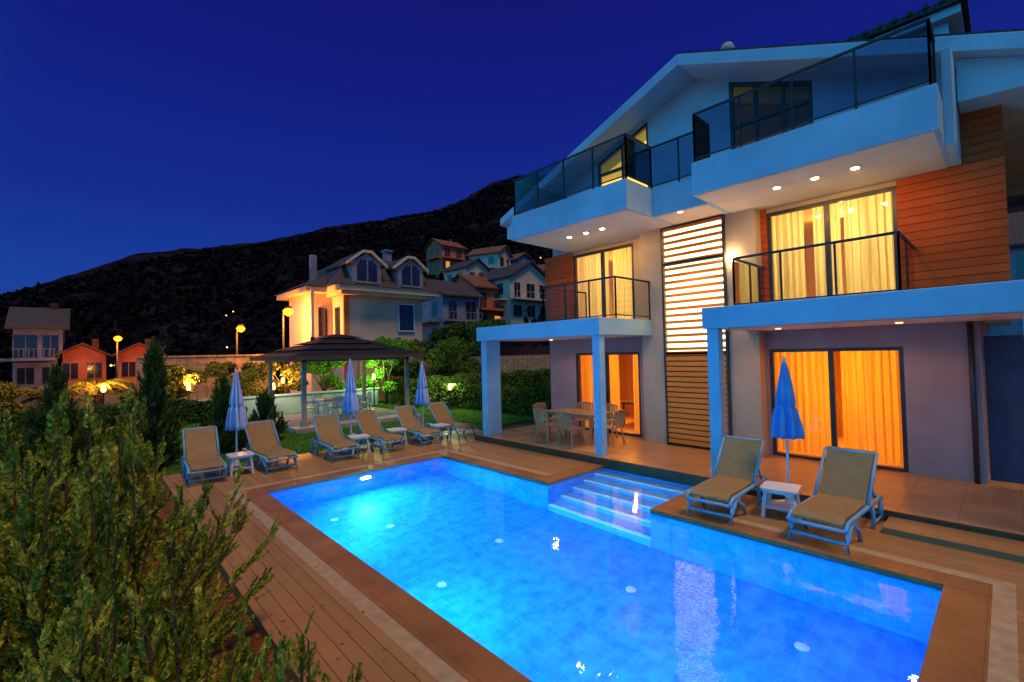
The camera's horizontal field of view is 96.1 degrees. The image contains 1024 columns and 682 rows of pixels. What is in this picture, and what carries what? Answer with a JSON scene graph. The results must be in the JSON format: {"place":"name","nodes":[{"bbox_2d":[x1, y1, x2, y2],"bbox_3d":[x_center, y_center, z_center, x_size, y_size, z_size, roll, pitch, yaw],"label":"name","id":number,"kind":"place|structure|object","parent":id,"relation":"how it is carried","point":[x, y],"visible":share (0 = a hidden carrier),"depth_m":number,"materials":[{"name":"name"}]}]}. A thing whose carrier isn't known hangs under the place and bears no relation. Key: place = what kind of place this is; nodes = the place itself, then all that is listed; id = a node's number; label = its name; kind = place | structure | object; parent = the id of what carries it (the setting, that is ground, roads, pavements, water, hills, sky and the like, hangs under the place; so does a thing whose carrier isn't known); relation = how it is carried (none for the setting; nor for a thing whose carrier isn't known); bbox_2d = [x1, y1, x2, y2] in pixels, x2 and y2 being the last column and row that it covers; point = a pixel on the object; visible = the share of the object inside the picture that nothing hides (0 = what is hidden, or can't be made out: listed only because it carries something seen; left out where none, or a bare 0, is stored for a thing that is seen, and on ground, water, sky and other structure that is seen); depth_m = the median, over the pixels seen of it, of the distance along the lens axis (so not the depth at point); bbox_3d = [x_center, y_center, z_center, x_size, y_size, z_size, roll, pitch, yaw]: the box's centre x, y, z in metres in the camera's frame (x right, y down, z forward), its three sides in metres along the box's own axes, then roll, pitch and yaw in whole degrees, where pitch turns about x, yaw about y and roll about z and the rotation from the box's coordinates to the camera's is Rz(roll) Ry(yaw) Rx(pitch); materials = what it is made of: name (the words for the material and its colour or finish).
{"place":"outdoors","nodes":[
{"label":"outdoors","id":0,"kind":"place"},
{"bbox_2d":[1,481,290,681],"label":"soil bed","id":1,"kind":"object","parent":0,"point":[257,643],"depth_m":4.53,"materials":[{"name":"soil"}]},
{"bbox_2d":[19,362,92,491],"bbox_3d":[-9.255,1.764,9.342,1.390,2.663,1.388,-1,-1,-5],"label":"conifer tree","id":2,"kind":"object","parent":1,"relation":"on","point":[56,382],"visible":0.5,"depth_m":9.22,"materials":[{"name":"green plant"}]},
{"bbox_2d":[0,416,119,578],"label":"juniper bush","id":3,"kind":"object","parent":1,"relation":"on","point":[42,479],"visible":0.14,"depth_m":4.62,"materials":[{"name":"green plant"}]},
{"bbox_2d":[49,439,181,565],"bbox_3d":[-5.255,2.102,6.136,1.631,1.632,1.558,-1,-1,1],"label":"juniper bush","id":4,"kind":"object","parent":1,"relation":"on","point":[158,528],"visible":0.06,"depth_m":6.18,"materials":[{"name":"green plant"}]},
{"bbox_2d":[0,385,281,681],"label":"juniper bush","id":5,"kind":"object","parent":1,"relation":"on","point":[31,600],"visible":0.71,"depth_m":3.34,"materials":[{"name":"green plant"}]},
{"bbox_2d":[7,545,276,681],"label":"juniper bush","id":6,"kind":"object","parent":1,"relation":"on","point":[76,662],"visible":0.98,"depth_m":2.26,"materials":[{"name":"green plant"}]},
{"bbox_2d":[53,486,274,680],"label":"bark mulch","id":7,"kind":"object","parent":1,"relation":"on","point":[229,635],"visible":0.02,"depth_m":4.96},
{"bbox_2d":[258,609,362,681],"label":"juniper bush","id":8,"kind":"object","parent":1,"relation":"on","point":[303,659],"visible":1,"depth_m":2.13,"materials":[{"name":"green plant"}]},
{"bbox_2d":[0,176,548,382],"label":"hillside scrub","id":9,"kind":"object","parent":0,"point":[262,298],"visible":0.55,"depth_m":163.60,"materials":[{"name":"black plant"}]},
{"bbox_2d":[510,252,535,264],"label":"distant villa","id":10,"kind":"object","parent":9,"relation":"on","point":[523,257],"visible":0.18,"depth_m":88.27,"materials":[{"name":"paint"}]},
{"bbox_2d":[0,380,551,494],"bbox_3d":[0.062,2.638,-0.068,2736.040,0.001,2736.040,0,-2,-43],"label":"ground","id":11,"kind":"structure","parent":0,"point":[111,399],"depth_m":31.60,"materials":[{"name":"plant"}]},
{"bbox_2d":[0,381,26,415],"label":"garden tree","id":12,"kind":"object","parent":11,"relation":"on","point":[7,388],"visible":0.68,"depth_m":16.71,"materials":[{"name":"green plant"}]},
{"bbox_2d":[0,303,70,395],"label":"distant villa","id":13,"kind":"object","parent":11,"relation":"on","point":[38,337],"visible":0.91,"depth_m":39.85,"materials":[{"name":"paint"}]},
{"bbox_2d":[13,334,59,384],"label":"window frames","id":14,"kind":"structure","parent":13,"relation":"in","point":[13,334],"depth_m":39.71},
{"bbox_2d":[14,335,58,384],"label":"window panes","id":15,"kind":"structure","parent":13,"relation":"in","point":[19,340],"depth_m":39.46,"materials":[{"name":"glass"}]},
{"bbox_2d":[3,386,83,410],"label":"palm tree","id":16,"kind":"object","parent":11,"relation":"on","point":[30,391],"visible":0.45,"depth_m":18.11,"materials":[{"name":"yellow plant"}]},
{"bbox_2d":[0,403,128,458],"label":"hedge","id":17,"kind":"object","parent":11,"relation":"on","point":[114,409],"visible":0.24,"depth_m":14.29,"materials":[{"name":"green plant"}]},
{"bbox_2d":[0,403,135,467],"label":"juniper bush","id":18,"kind":"object","parent":11,"relation":"on","point":[24,421],"visible":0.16,"depth_m":11.23,"materials":[{"name":"green plant"}]},
{"bbox_2d":[50,339,112,392],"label":"distant villa","id":19,"kind":"object","parent":11,"relation":"on","point":[82,361],"visible":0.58,"depth_m":41.73,"materials":[{"name":"paint"}]},
{"bbox_2d":[62,363,101,378],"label":"window panes","id":20,"kind":"structure","parent":19,"relation":"in","point":[66,366],"depth_m":41.81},
{"bbox_2d":[62,362,102,379],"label":"window frames","id":21,"kind":"structure","parent":19,"relation":"in","point":[73,362],"depth_m":41.80,"materials":[{"name":"wood"}]},
{"bbox_2d":[68,378,137,419],"bbox_3d":[-17.857,2.584,19.950,2.833,1.927,3.153,-1,-2,-20],"label":"palm tree","id":22,"kind":"object","parent":11,"relation":"on","point":[116,383],"visible":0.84,"depth_m":19.94,"materials":[{"name":"yellow plant"}]},
{"bbox_2d":[113,335,121,388],"bbox_3d":[-32.123,1.771,37.511,0.560,4.500,1.513,0,-2,-43],"label":"street lamp","id":23,"kind":"object","parent":11,"relation":"on","point":[117,338],"visible":0.75,"depth_m":37.90,"materials":[{"name":"metal"}]},
{"bbox_2d":[108,339,165,389],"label":"distant villa","id":24,"kind":"object","parent":11,"relation":"on","point":[127,365],"visible":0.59,"depth_m":43.94,"materials":[{"name":"paint"}]},
{"bbox_2d":[114,362,134,376],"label":"window panes","id":25,"kind":"structure","parent":24,"relation":"in","point":[124,364],"depth_m":43.83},
{"bbox_2d":[137,364,208,407],"bbox_3d":[-16.100,2.315,21.955,2.828,2.480,2.133,0,-2,-43],"label":"garden tree","id":26,"kind":"object","parent":11,"relation":"on","point":[180,377],"visible":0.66,"depth_m":21.74,"materials":[{"name":"yellow plant"}]},
{"bbox_2d":[134,354,267,399],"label":"stone wall","id":27,"kind":"structure","parent":11,"relation":"on","point":[203,390],"depth_m":28.18,"materials":[{"name":"stone"}]},
{"bbox_2d":[204,361,266,396],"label":"garden tree","id":28,"kind":"object","parent":11,"relation":"on","point":[213,369],"visible":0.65,"depth_m":22.54,"materials":[{"name":"green plant"}]},
{"bbox_2d":[236,324,244,354],"bbox_3d":[-18.956,1.371,32.007,0.560,5.000,1.513,0,-2,-43],"label":"street lamp","id":29,"kind":"object","parent":11,"relation":"on","point":[240,328],"visible":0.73,"depth_m":31.75,"materials":[{"name":"metal"}]},
{"bbox_2d":[253,361,310,394],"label":"garden tree","id":30,"kind":"object","parent":11,"relation":"on","point":[288,371],"visible":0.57,"depth_m":24.44,"materials":[{"name":"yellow plant"}]},
{"bbox_2d":[282,306,293,389],"bbox_3d":[-15.030,0.745,30.720,0.700,6.000,1.583,0,-2,-43],"label":"street lamp","id":31,"kind":"object","parent":11,"relation":"on","point":[288,311],"visible":0.77,"depth_m":31.12,"materials":[{"name":"metal"}]},
{"bbox_2d":[274,249,440,392],"bbox_3d":[-11.775,-1.539,35.299,9.600,11.750,8.600,0,-2,-43],"label":"dormer villa","id":32,"kind":"object","parent":11,"relation":"on","point":[368,295],"visible":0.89,"depth_m":32.47,"materials":[{"name":"paint"}]},
{"bbox_2d":[318,305,413,336],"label":"windows","id":33,"kind":"structure","parent":32,"relation":"in","point":[406,316],"depth_m":32.26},
{"bbox_2d":[357,260,419,285],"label":"dormer windows","id":34,"kind":"structure","parent":32,"relation":"in","point":[362,265],"depth_m":31.91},
{"bbox_2d":[422,277,484,342],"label":"distant villa","id":35,"kind":"object","parent":11,"relation":"on","point":[455,301],"visible":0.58,"depth_m":49.04,"materials":[{"name":"paint"}]},
{"bbox_2d":[422,300,476,341],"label":"window frames","id":36,"kind":"structure","parent":35,"relation":"in","point":[437,300],"depth_m":48.60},
{"bbox_2d":[431,301,475,340],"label":"window panes","id":37,"kind":"structure","parent":35,"relation":"in","point":[470,306],"depth_m":48.63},
{"bbox_2d":[357,354,549,399],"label":"stone wall","id":38,"kind":"structure","parent":11,"relation":"on","point":[521,362],"depth_m":34.11,"materials":[{"name":"stone"}]},
{"bbox_2d":[428,320,480,356],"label":"garden tree","id":39,"kind":"object","parent":11,"relation":"on","point":[464,334],"visible":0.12,"depth_m":39.58,"materials":[{"name":"green plant"}]},
{"bbox_2d":[435,318,489,365],"bbox_3d":[-3.633,0.924,33.203,4.031,5.251,4.674,-1,-1,4],"label":"garden tree","id":40,"kind":"object","parent":11,"relation":"on","point":[446,332],"visible":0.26,"depth_m":34.00,"materials":[{"name":"green plant"}]},
{"bbox_2d":[454,272,505,320],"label":"distant villa","id":41,"kind":"object","parent":11,"relation":"on","point":[489,307],"visible":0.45,"depth_m":56.41,"materials":[{"name":"ceramic"}]},
{"bbox_2d":[480,292,499,320],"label":"window panes","id":42,"kind":"structure","parent":41,"relation":"in","point":[485,294],"depth_m":55.92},
{"bbox_2d":[484,261,545,324],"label":"distant villa","id":43,"kind":"object","parent":11,"relation":"on","point":[521,285],"visible":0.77,"depth_m":57.62,"materials":[{"name":"paint"}]},
{"bbox_2d":[497,281,544,317],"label":"window frames","id":44,"kind":"structure","parent":43,"relation":"in","point":[514,281],"depth_m":57.19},
{"bbox_2d":[497,282,545,316],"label":"window panes","id":45,"kind":"structure","parent":43,"relation":"in","point":[517,308],"depth_m":58.00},
{"bbox_2d":[990,211,1023,335],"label":"distant villa","id":46,"kind":"object","parent":11,"relation":"on","point":[1016,235],"visible":0.05,"depth_m":28.10,"materials":[{"name":"paint"}]},
{"bbox_2d":[1013,254,1023,325],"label":"window frames","id":47,"kind":"structure","parent":46,"relation":"in","point":[1018,324],"depth_m":27.98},
{"bbox_2d":[1015,255,1023,323],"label":"window panes","id":48,"kind":"structure","parent":46,"relation":"in","point":[1019,258],"depth_m":27.82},
{"bbox_2d":[126,387,548,477],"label":"lawn","id":49,"kind":"structure","parent":0,"point":[390,401],"depth_m":17.37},
{"bbox_2d":[117,386,176,413],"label":"garden tree","id":50,"kind":"object","parent":49,"relation":"on","point":[169,392],"visible":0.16,"depth_m":18.97,"materials":[{"name":"green plant"}]},
{"bbox_2d":[123,336,189,471],"bbox_3d":[-8.726,1.550,11.271,1.489,3.369,1.382,-1,-1,0],"label":"conifer tree","id":51,"kind":"object","parent":49,"relation":"on","point":[157,415],"visible":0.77,"depth_m":11.18,"materials":[{"name":"green plant"}]},
{"bbox_2d":[132,398,226,424],"bbox_3d":[-13.249,2.878,18.971,3.745,1.208,0.962,0,-2,-43],"label":"hedge","id":52,"kind":"object","parent":49,"relation":"on","point":[186,410],"visible":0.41,"depth_m":18.78,"materials":[{"name":"green plant"}]},
{"bbox_2d":[192,373,251,452],"bbox_3d":[-8.069,2.067,13.076,1.671,2.348,1.825,-1,-2,-22],"label":"conifer tree","id":53,"kind":"object","parent":49,"relation":"on","point":[221,406],"visible":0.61,"depth_m":12.90,"materials":[{"name":"green plant"}]},
{"bbox_2d":[242,389,288,440],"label":"conifer tree","id":54,"kind":"object","parent":49,"relation":"on","point":[264,403],"visible":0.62,"depth_m":14.43,"materials":[{"name":"green plant"}]},
{"bbox_2d":[187,387,379,422],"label":"garden wall","id":55,"kind":"structure","parent":49,"relation":"on","point":[290,403],"depth_m":21.73,"materials":[{"name":"white paint"}]},
{"bbox_2d":[300,361,348,390],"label":"garden tree","id":56,"kind":"object","parent":49,"relation":"on","point":[323,368],"visible":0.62,"depth_m":24.09,"materials":[{"name":"green plant"}]},
{"bbox_2d":[249,334,427,433],"bbox_3d":[-7.227,1.540,19.163,5.380,3.650,5.280,0,-2,-43],"label":"gazebo","id":57,"kind":"object","parent":49,"relation":"on","point":[337,347],"visible":0.79,"depth_m":17.96,"materials":[{"name":"wood"}]},
{"bbox_2d":[311,394,328,415],"bbox_3d":[-8.102,2.682,19.435,0.613,0.897,0.575,-3,-2,38],"label":"garden chair","id":58,"kind":"object","parent":57,"relation":"on","point":[315,396],"visible":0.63,"depth_m":19.48,"materials":[{"name":"white plastic"}]},
{"bbox_2d":[315,397,342,414],"bbox_3d":[-7.236,2.724,19.099,1.500,0.750,0.900,0,-2,-43],"label":"dining table","id":59,"kind":"object","parent":57,"relation":"on","point":[328,399],"visible":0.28,"depth_m":18.56,"materials":[{"name":"white plastic"}]},
{"bbox_2d":[326,396,344,417],"bbox_3d":[-6.958,2.624,18.222,0.613,0.897,0.575,-2,-2,36],"label":"garden chair","id":60,"kind":"object","parent":57,"relation":"on","point":[339,404],"visible":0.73,"depth_m":18.07,"materials":[{"name":"white plastic"}]},
{"bbox_2d":[359,392,371,409],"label":"garden chair","id":61,"kind":"object","parent":57,"relation":"on","point":[369,394],"visible":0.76,"depth_m":20.00,"materials":[{"name":"white plastic"}]},
{"bbox_2d":[356,336,409,403],"bbox_3d":[-6.761,1.584,24.784,2.654,3.653,2.798,0,-2,-43],"label":"garden tree","id":62,"kind":"object","parent":49,"relation":"on","point":[385,370],"visible":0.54,"depth_m":24.55,"materials":[{"name":"green plant"}]},
{"bbox_2d":[392,335,466,382],"bbox_3d":[-4.825,1.547,26.597,3.704,3.728,3.574,0,-2,-43],"label":"garden tree","id":63,"kind":"object","parent":49,"relation":"on","point":[437,357],"visible":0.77,"depth_m":26.39,"materials":[{"name":"green plant"}]},
{"bbox_2d":[429,349,481,377],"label":"garden tree","id":64,"kind":"object","parent":49,"relation":"on","point":[470,365],"visible":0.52,"depth_m":28.31,"materials":[{"name":"green plant"}]},
{"bbox_2d":[395,368,550,408],"bbox_3d":[-1.432,2.545,25.936,10.947,1.712,1.062,0,-2,-43],"label":"hedge","id":65,"kind":"object","parent":49,"relation":"on","point":[540,378],"visible":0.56,"depth_m":24.86,"materials":[{"name":"green plant"}]},
{"bbox_2d":[433,382,551,416],"bbox_3d":[-0.613,2.579,20.491,1.149,1.322,9.113,0,-2,-43],"label":"hedge","id":66,"kind":"object","parent":49,"relation":"on","point":[466,394],"visible":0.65,"depth_m":19.77,"materials":[{"name":"green plant"}]},
{"bbox_2d":[0,175,1023,382],"bbox_3d":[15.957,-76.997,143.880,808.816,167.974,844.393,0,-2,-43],"label":"hills","id":67,"kind":"structure","parent":0,"point":[1015,203],"depth_m":166.49,"materials":[{"name":"plant"}]},
{"bbox_2d":[424,238,466,278],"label":"distant villa","id":68,"kind":"object","parent":67,"relation":"on","point":[442,255],"visible":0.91,"depth_m":101.20,"materials":[{"name":"paint"}]},
{"bbox_2d":[429,248,461,269],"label":"window panes","id":69,"kind":"structure","parent":68,"relation":"in","point":[458,252],"depth_m":100.54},
{"bbox_2d":[440,258,490,280],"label":"distant villa","id":70,"kind":"object","parent":67,"relation":"on","point":[473,266],"visible":0.2,"depth_m":72.38,"materials":[{"name":"paint"}]},
{"bbox_2d":[466,318,506,356],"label":"garden tree","id":71,"kind":"object","parent":67,"relation":"on","point":[496,322],"visible":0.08,"depth_m":44.06,"materials":[{"name":"green plant"}]},
{"bbox_2d":[466,245,513,269],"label":"distant villa","id":72,"kind":"object","parent":67,"relation":"on","point":[493,257],"visible":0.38,"depth_m":82.12,"materials":[{"name":"paint"}]},
{"bbox_2d":[474,256,508,266],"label":"window panes","id":73,"kind":"structure","parent":72,"relation":"in","point":[490,259],"depth_m":81.60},
{"bbox_2d":[0,0,1023,293],"label":"sky","id":74,"kind":"structure","parent":0,"point":[128,127],"materials":[{"name":"blue"}]},
{"bbox_2d":[161,428,1023,681],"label":"pool deck","id":75,"kind":"structure","parent":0,"point":[296,593],"depth_m":5.43,"materials":[{"name":"wood"}]},
{"bbox_2d":[181,426,226,487],"bbox_3d":[-6.633,2.424,9.895,0.675,0.989,1.736,0,-2,-39],"label":"sun lounger","id":76,"kind":"object","parent":75,"relation":"on","point":[200,448],"visible":1,"depth_m":10.08,"materials":[{"name":"fabric"}]},
{"bbox_2d":[225,369,247,471],"bbox_3d":[-6.297,1.780,10.523,0.480,2.280,0.480,0,-2,-43],"label":"closed umbrella","id":77,"kind":"object","parent":75,"relation":"on","point":[236,420],"visible":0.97,"depth_m":10.46,"materials":[{"name":"blue fabric"}]},
{"bbox_2d":[226,451,254,476],"bbox_3d":[-5.938,2.683,10.062,0.480,0.434,0.480,0,-2,-41],"label":"side table","id":78,"kind":"object","parent":75,"relation":"on","point":[247,455],"visible":0.96,"depth_m":10.02,"materials":[{"name":"white plastic"}]},
{"bbox_2d":[242,420,297,474],"bbox_3d":[-5.663,2.423,10.732,1.736,0.989,0.675,-3,-2,44],"label":"sun lounger","id":79,"kind":"object","parent":75,"relation":"on","point":[262,440],"visible":0.87,"depth_m":10.86,"materials":[{"name":"fabric"}]},
{"bbox_2d":[310,413,359,462],"bbox_3d":[-4.527,2.422,11.721,0.675,0.989,1.736,0,-2,-40],"label":"sun lounger","id":80,"kind":"object","parent":75,"relation":"on","point":[328,432],"visible":1,"depth_m":11.90,"materials":[{"name":"fabric"}]},
{"bbox_2d":[342,359,360,451],"bbox_3d":[-4.309,1.700,12.306,0.480,2.440,0.480,0,-2,-43],"label":"closed umbrella","id":81,"kind":"object","parent":75,"relation":"on","point":[350,405],"visible":0.9,"depth_m":12.22,"materials":[{"name":"blue fabric"}]},
{"bbox_2d":[347,434,369,453],"bbox_3d":[-3.992,2.688,12.007,0.480,0.434,0.480,0,-2,-33],"label":"side table","id":82,"kind":"object","parent":75,"relation":"on","point":[359,437],"visible":0.81,"depth_m":11.93,"materials":[{"name":"white plastic"}]},
{"bbox_2d":[352,409,405,453],"bbox_3d":[-3.659,2.423,12.521,1.736,0.989,0.675,-3,-2,43],"label":"sun lounger","id":83,"kind":"object","parent":75,"relation":"on","point":[367,422],"visible":0.81,"depth_m":12.65,"materials":[{"name":"fabric"}]},
{"bbox_2d":[386,427,406,446],"bbox_3d":[-3.248,2.696,12.971,0.480,0.434,0.480,0,-2,-34],"label":"side table","id":84,"kind":"object","parent":75,"relation":"on","point":[396,430],"visible":0.71,"depth_m":12.89,"materials":[{"name":"white plastic"}]},
{"bbox_2d":[393,405,441,446],"bbox_3d":[-2.782,2.424,13.371,0.675,0.989,1.736,0,-2,-42],"label":"sun lounger","id":85,"kind":"object","parent":75,"relation":"on","point":[409,421],"visible":0.81,"depth_m":13.54,"materials":[{"name":"fabric"}]},
{"bbox_2d":[415,361,429,438],"bbox_3d":[-2.705,1.769,13.929,0.480,2.310,0.480,0,-2,-43],"label":"closed umbrella","id":86,"kind":"object","parent":75,"relation":"on","point":[422,396],"visible":1,"depth_m":13.84,"materials":[{"name":"blue fabric"}]},
{"bbox_2d":[429,423,450,438],"bbox_3d":[-2.129,2.686,13.602,0.480,0.434,0.480,0,-2,-41],"label":"side table","id":87,"kind":"object","parent":75,"relation":"on","point":[440,425],"visible":0.81,"depth_m":13.56,"materials":[{"name":"white plastic"}]},
{"bbox_2d":[426,402,476,439],"bbox_3d":[-1.909,2.425,14.184,1.736,0.989,0.675,-3,-2,44],"label":"sun lounger","id":88,"kind":"object","parent":75,"relation":"on","point":[439,411],"visible":0.73,"depth_m":14.34,"materials":[{"name":"fabric"}]},
{"bbox_2d":[227,449,1018,681],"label":"swimming pool","id":89,"kind":"structure","parent":75,"relation":"in","point":[446,565],"depth_m":4.99,"materials":[{"name":"liquid"}]},
{"bbox_2d":[685,435,768,524],"bbox_3d":[3.431,2.122,7.292,1.736,0.989,0.676,0,-2,-45],"label":"sun lounger","id":90,"kind":"object","parent":75,"relation":"on","point":[738,470],"visible":0.98,"depth_m":7.36,"materials":[{"name":"fabric"}]},
{"bbox_2d":[760,481,801,522],"bbox_3d":[3.979,2.367,6.808,0.480,0.434,0.480,-3,-2,40],"label":"side table","id":91,"kind":"object","parent":75,"relation":"on","point":[770,488],"visible":0.85,"depth_m":6.76,"materials":[{"name":"white plastic"}]},
{"bbox_2d":[771,357,804,513],"bbox_3d":[4.243,1.415,7.112,0.480,2.340,0.480,0,-2,-43],"label":"closed umbrella","id":92,"kind":"object","parent":75,"relation":"on","point":[786,423],"visible":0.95,"depth_m":7.04,"materials":[{"name":"blue fabric"}]},
{"bbox_2d":[786,446,883,554],"bbox_3d":[4.412,2.072,6.264,1.736,0.989,0.675,0,-2,-40],"label":"sun lounger","id":93,"kind":"object","parent":75,"relation":"on","point":[842,495],"visible":1,"depth_m":6.32,"materials":[{"name":"fabric"}]},
{"bbox_2d":[882,516,1023,562],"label":"deck step","id":94,"kind":"object","parent":75,"relation":"on","point":[990,545],"visible":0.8,"depth_m":5.70,"materials":[{"name":"wood"}]},
{"bbox_2d":[478,422,1023,534],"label":"terrace","id":95,"kind":"structure","parent":0,"point":[995,505],"depth_m":7.94,"materials":[{"name":"tile"}]},
{"bbox_2d":[533,402,558,434],"bbox_3d":[0.969,2.219,13.134,0.575,0.897,0.613,0,-2,-41],"label":"garden chair","id":96,"kind":"object","parent":95,"relation":"on","point":[540,405],"visible":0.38,"depth_m":13.28,"materials":[{"name":"plastic"}]},
{"bbox_2d":[533,408,562,443],"bbox_3d":[0.928,2.194,12.098,0.613,0.897,0.575,0,-2,-38],"label":"garden chair","id":97,"kind":"object","parent":95,"relation":"on","point":[539,418],"visible":0.9,"depth_m":11.95,"materials":[{"name":"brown wood"}]},
{"bbox_2d":[556,411,586,447],"bbox_3d":[1.472,2.166,11.513,0.613,0.897,0.575,0,-2,-37],"label":"garden chair","id":98,"kind":"object","parent":95,"relation":"on","point":[562,417],"visible":1,"depth_m":11.37,"materials":[{"name":"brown wood"}]},
{"bbox_2d":[546,407,611,444],"bbox_3d":[1.742,2.250,12.301,0.900,0.750,1.600,0,-2,-43],"label":"dining table","id":99,"kind":"object","parent":95,"relation":"on","point":[582,413],"visible":0.71,"depth_m":12.02,"materials":[{"name":"brown wood"}]},
{"bbox_2d":[568,402,593,436],"bbox_3d":[1.966,2.194,13.065,0.575,0.897,0.613,-3,-2,40],"label":"garden chair","id":100,"kind":"object","parent":95,"relation":"on","point":[587,405],"visible":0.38,"depth_m":13.18,"materials":[{"name":"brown wood"}]},
{"bbox_2d":[591,403,617,437],"bbox_3d":[2.513,2.166,12.477,0.613,0.897,0.575,0,-2,-45],"label":"garden chair","id":101,"kind":"object","parent":95,"relation":"on","point":[611,408],"visible":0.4,"depth_m":12.49,"materials":[{"name":"plastic"}]},
{"bbox_2d":[607,410,625,446],"bbox_3d":[2.478,2.142,11.510,0.575,0.897,0.613,0,-2,-44],"label":"garden chair","id":102,"kind":"object","parent":95,"relation":"on","point":[620,417],"visible":0.82,"depth_m":11.34,"materials":[{"name":"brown wood"}]},
{"bbox_2d":[475,424,1023,541],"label":"terrace kerb","id":103,"kind":"structure","parent":95,"relation":"on","point":[661,474],"depth_m":8.94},
{"bbox_2d":[476,0,1023,483],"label":"modern villa","id":104,"kind":"object","parent":95,"relation":"on","point":[724,230],"visible":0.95,"depth_m":9.10,"materials":[{"name":"grey paint"}]},
{"bbox_2d":[664,220,725,350],"bbox_3d":[4.365,-1.264,10.979,0.020,3.050,1.490,0,-2,-43],"label":"stair window","id":105,"kind":"structure","parent":104,"relation":"in","point":[719,221],"depth_m":11.03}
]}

